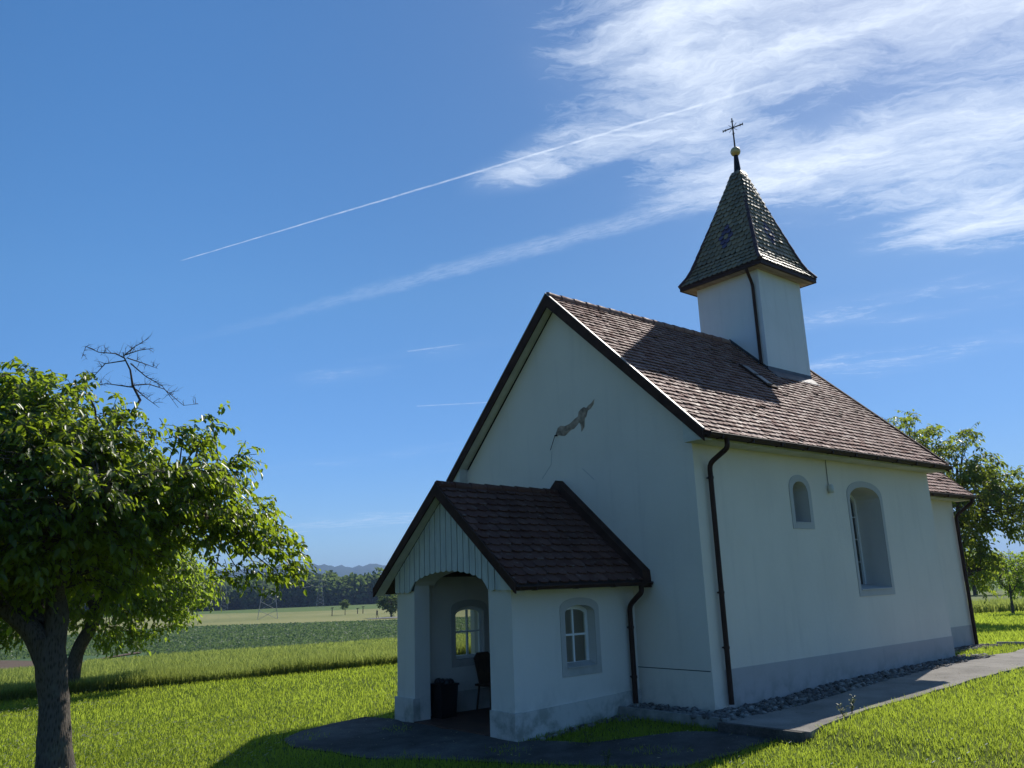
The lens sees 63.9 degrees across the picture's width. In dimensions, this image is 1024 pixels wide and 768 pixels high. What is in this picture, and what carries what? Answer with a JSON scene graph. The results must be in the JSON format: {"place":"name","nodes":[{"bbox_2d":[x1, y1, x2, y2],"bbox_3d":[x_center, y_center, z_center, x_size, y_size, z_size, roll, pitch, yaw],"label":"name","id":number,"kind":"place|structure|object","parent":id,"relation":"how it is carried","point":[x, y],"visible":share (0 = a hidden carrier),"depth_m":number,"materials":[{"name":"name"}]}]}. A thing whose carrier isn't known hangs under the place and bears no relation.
{"place":"outdoors","nodes":[
{"label":"outdoors","id":0,"kind":"place"},
{"bbox_2d":[0,660,33,668],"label":"ploughed soil","id":1,"kind":"structure","parent":0,"point":[10,663],"depth_m":45.35,"materials":[{"name":"brown soil"}]},
{"bbox_2d":[98,652,141,658],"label":"dirt track","id":2,"kind":"structure","parent":0,"point":[123,654],"depth_m":52.01,"materials":[{"name":"soil"}]},
{"bbox_2d":[4,621,383,661],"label":"crop field","id":3,"kind":"structure","parent":0,"point":[85,657],"depth_m":53.80,"materials":[{"name":"green plant"}]},
{"bbox_2d":[0,616,470,659],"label":"crop plants","id":4,"kind":"object","parent":3,"relation":"on","point":[235,637],"visible":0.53,"depth_m":84.39,"materials":[{"name":"green plant"}]},
{"bbox_2d":[0,604,394,621],"bbox_3d":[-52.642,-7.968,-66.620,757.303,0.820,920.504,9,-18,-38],"label":"green field","id":5,"kind":"structure","parent":0,"point":[329,608],"depth_m":342.68,"materials":[{"name":"green plant"}]},
{"bbox_2d":[315,573,325,607],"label":"pylon","id":6,"kind":"object","parent":5,"relation":"on","point":[318,588],"visible":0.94,"depth_m":364.00,"materials":[{"name":"metal"}]},
{"bbox_2d":[0,638,470,700],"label":"tall grass","id":7,"kind":"structure","parent":0,"point":[92,669],"depth_m":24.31,"materials":[{"name":"green plant"}]},
{"bbox_2d":[0,633,470,671],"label":"meadow grass","id":8,"kind":"structure","parent":0,"point":[350,643],"depth_m":43.41,"materials":[{"name":"green plant"}]},
{"bbox_2d":[3,609,469,639],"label":"corn field","id":9,"kind":"structure","parent":0,"point":[283,617],"depth_m":207.64,"materials":[{"name":"green plant"}]},
{"bbox_2d":[254,547,277,619],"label":"pylon","id":10,"kind":"object","parent":9,"relation":"on","point":[266,597],"visible":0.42,"depth_m":203.60,"materials":[{"name":"metal"}]},
{"bbox_2d":[339,599,350,609],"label":"tree","id":11,"kind":"object","parent":9,"relation":"on","point":[345,604],"visible":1,"depth_m":214.78,"materials":[{"name":"green plant"}]},
{"bbox_2d":[375,594,396,616],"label":"tree","id":12,"kind":"object","parent":9,"relation":"on","point":[391,604],"visible":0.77,"depth_m":174.12,"materials":[{"name":"green plant"}]},
{"bbox_2d":[0,614,1023,767],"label":"lawn","id":13,"kind":"structure","parent":0,"point":[869,746],"depth_m":11.61,"materials":[{"name":"green plant"}]},
{"bbox_2d":[0,333,320,767],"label":"orchard tree","id":14,"kind":"object","parent":13,"relation":"on","point":[82,515],"visible":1,"depth_m":11.07,"materials":[{"name":"green plant"}]},
{"bbox_2d":[284,717,774,767],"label":"forecourt","id":15,"kind":"structure","parent":13,"relation":"on","point":[461,745],"depth_m":10.92,"materials":[{"name":"grey asphalt"}]},
{"bbox_2d":[601,748,610,767],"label":"weed","id":16,"kind":"object","parent":15,"relation":"on","point":[608,757],"visible":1,"depth_m":9.52,"materials":[{"name":"green plant"}]},
{"bbox_2d":[307,656,1012,764],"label":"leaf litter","id":17,"kind":"object","parent":15,"relation":"on","point":[560,741],"visible":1,"depth_m":11.37,"materials":[{"name":"brown plant"}]},
{"bbox_2d":[530,715,637,740],"bbox_3d":[1.080,4.981,11.869,1.864,0.166,0.439,9,-18,-38],"label":"rubble","id":18,"kind":"object","parent":13,"relation":"on","point":[593,724],"visible":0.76,"depth_m":12.00,"materials":[{"name":"stone"}]},
{"bbox_2d":[373,118,978,741],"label":"chapel","id":19,"kind":"structure","parent":13,"relation":"on","point":[735,502],"depth_m":14.16,"materials":[{"name":"white paint"}]},
{"bbox_2d":[430,678,458,718],"bbox_3d":[-1.137,5.237,13.731,0.380,0.614,0.370,9,-18,-38],"label":"waste bin","id":20,"kind":"object","parent":19,"relation":"on","point":[443,694],"visible":1,"depth_m":13.62,"materials":[{"name":"black plastic"}]},
{"bbox_2d":[450,599,488,667],"bbox_3d":[-0.842,4.450,14.736,0.820,1.130,0.302,9,-18,-38],"label":"porch window","id":21,"kind":"structure","parent":19,"relation":"in","point":[469,604],"depth_m":14.68,"materials":[{"name":"white paint"}]},
{"bbox_2d":[473,651,490,709],"bbox_3d":[-0.370,5.193,14.362,0.410,0.952,0.483,9,-18,-38],"label":"wooden chair","id":22,"kind":"object","parent":19,"relation":"on","point":[482,662],"visible":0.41,"depth_m":14.49,"materials":[{"name":"brown wood"}]},
{"bbox_2d":[559,597,601,676],"bbox_3d":[0.968,3.861,12.609,0.820,1.130,0.302,9,-18,-38],"label":"porch window","id":23,"kind":"structure","parent":19,"relation":"in","point":[582,667],"depth_m":12.61,"materials":[{"name":"white paint"}]},
{"bbox_2d":[789,475,814,528],"bbox_3d":[5.009,2.113,14.637,0.680,0.950,0.350,9,-18,-38],"label":"niche window","id":24,"kind":"structure","parent":19,"relation":"in","point":[796,524],"depth_m":14.49,"materials":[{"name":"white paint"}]},
{"bbox_2d":[846,481,895,596],"bbox_3d":[6.716,3.005,15.986,1.340,2.155,0.585,9,-18,-38],"label":"tall window","id":25,"kind":"structure","parent":19,"relation":"in","point":[865,589],"depth_m":16.01,"materials":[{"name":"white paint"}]},
{"bbox_2d":[619,706,755,728],"bbox_3d":[2.619,4.981,12.124,0.860,0.350,2.020,9,-18,-38],"label":"gravel bed","id":26,"kind":"object","parent":13,"relation":"on","point":[652,715],"visible":0.26,"depth_m":11.89,"materials":[{"name":"grey gravel"}]},
{"bbox_2d":[717,722,805,742],"bbox_3d":[3.189,4.527,10.561,0.080,0.222,1.260,9,-18,-38],"label":"path step","id":27,"kind":"object","parent":13,"relation":"on","point":[784,735],"visible":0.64,"depth_m":10.50,"materials":[{"name":"concrete"}]},
{"bbox_2d":[627,643,1002,720],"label":"gravel","id":28,"kind":"structure","parent":13,"relation":"on","point":[803,697],"depth_m":13.03,"materials":[{"name":"grey gravel"}]},
{"bbox_2d":[882,409,1023,618],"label":"walnut tree","id":29,"kind":"object","parent":13,"relation":"on","point":[992,495],"visible":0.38,"depth_m":30.32,"materials":[{"name":"green plant"}]},
{"bbox_2d":[987,549,1023,613],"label":"young tree","id":30,"kind":"object","parent":13,"relation":"on","point":[1018,579],"visible":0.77,"depth_m":39.73,"materials":[{"name":"green plant"}]},
{"bbox_2d":[996,642,1023,645],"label":"lawn edging","id":31,"kind":"object","parent":13,"relation":"on","point":[1012,643],"visible":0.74,"depth_m":19.40,"materials":[{"name":"concrete"}]},
{"bbox_2d":[0,0,1023,570],"label":"sky","id":32,"kind":"structure","parent":0,"point":[340,224],"materials":[{"name":"blue"}]},
{"bbox_2d":[2,647,1022,767],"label":"clover","id":33,"kind":"object","parent":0,"point":[392,691],"visible":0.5,"depth_m":11.82,"materials":[{"name":"green plant"}]},
{"bbox_2d":[103,573,1001,615],"bbox_3d":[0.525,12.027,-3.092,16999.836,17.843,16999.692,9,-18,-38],"label":"land","id":34,"kind":"structure","parent":0,"point":[290,607],"depth_m":418.58,"materials":[{"name":"green plant"}]},
{"bbox_2d":[74,567,396,613],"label":"forest","id":35,"kind":"object","parent":34,"relation":"on","point":[352,588],"visible":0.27,"depth_m":427.60,"materials":[{"name":"green plant"}]},
{"bbox_2d":[179,555,1022,578],"bbox_3d":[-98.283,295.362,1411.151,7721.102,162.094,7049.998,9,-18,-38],"label":"hills","id":36,"kind":"structure","parent":0,"point":[341,570],"depth_m":3540.39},
{"bbox_2d":[727,648,1023,739],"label":"path","id":37,"kind":"structure","parent":0,"point":[805,719],"depth_m":12.63,"materials":[{"name":"concrete"}]},
{"bbox_2d":[836,703,848,714],"bbox_3d":[4.408,4.349,10.935,0.130,0.201,0.156,9,-18,-38],"label":"weed","id":38,"kind":"object","parent":37,"relation":"on","point":[841,708],"visible":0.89,"depth_m":10.95,"materials":[{"name":"green plant"}]},
{"bbox_2d":[849,694,856,712],"bbox_3d":[4.628,4.362,11.173,0.167,0.268,0.088,9,-18,-38],"label":"weed","id":39,"kind":"object","parent":37,"relation":"on","point":[853,701],"visible":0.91,"depth_m":11.18,"materials":[{"name":"green plant"}]},
{"bbox_2d":[965,579,1007,591],"bbox_3d":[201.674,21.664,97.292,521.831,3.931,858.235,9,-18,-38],"label":"valley field","id":40,"kind":"structure","parent":0,"point":[996,588],"depth_m":129.69,"materials":[{"name":"green plant"}]},
{"bbox_2d":[966,591,1022,601],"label":"pale field","id":41,"kind":"structure","parent":0,"point":[989,595],"depth_m":84.32,"materials":[{"name":"plant"}]},
{"bbox_2d":[964,548,1010,594],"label":"tree","id":42,"kind":"object","parent":41,"relation":"on","point":[972,587],"visible":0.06,"depth_m":88.98,"materials":[{"name":"green plant"}]},
{"bbox_2d":[967,596,1023,612],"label":"tall grass","id":43,"kind":"structure","parent":41,"relation":"on","point":[996,604],"depth_m":42.88,"materials":[{"name":"green plant"}]},
{"bbox_2d":[999,551,1023,596],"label":"tree","id":44,"kind":"object","parent":41,"relation":"on","point":[1020,558],"visible":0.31,"depth_m":51.55,"materials":[{"name":"green plant"}]},
{"bbox_2d":[971,610,1023,641],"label":"lawn grass","id":45,"kind":"structure","parent":0,"point":[998,626],"depth_m":27.24,"materials":[{"name":"green plant"}]},
{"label":"meadow field","id":46,"kind":"structure","parent":0,"visible":0},
{"bbox_2d":[0,489,228,682],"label":"orchard tree","id":47,"kind":"object","parent":46,"relation":"on","point":[194,590],"visible":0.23,"depth_m":20.90,"materials":[{"name":"green plant"}]}
]}

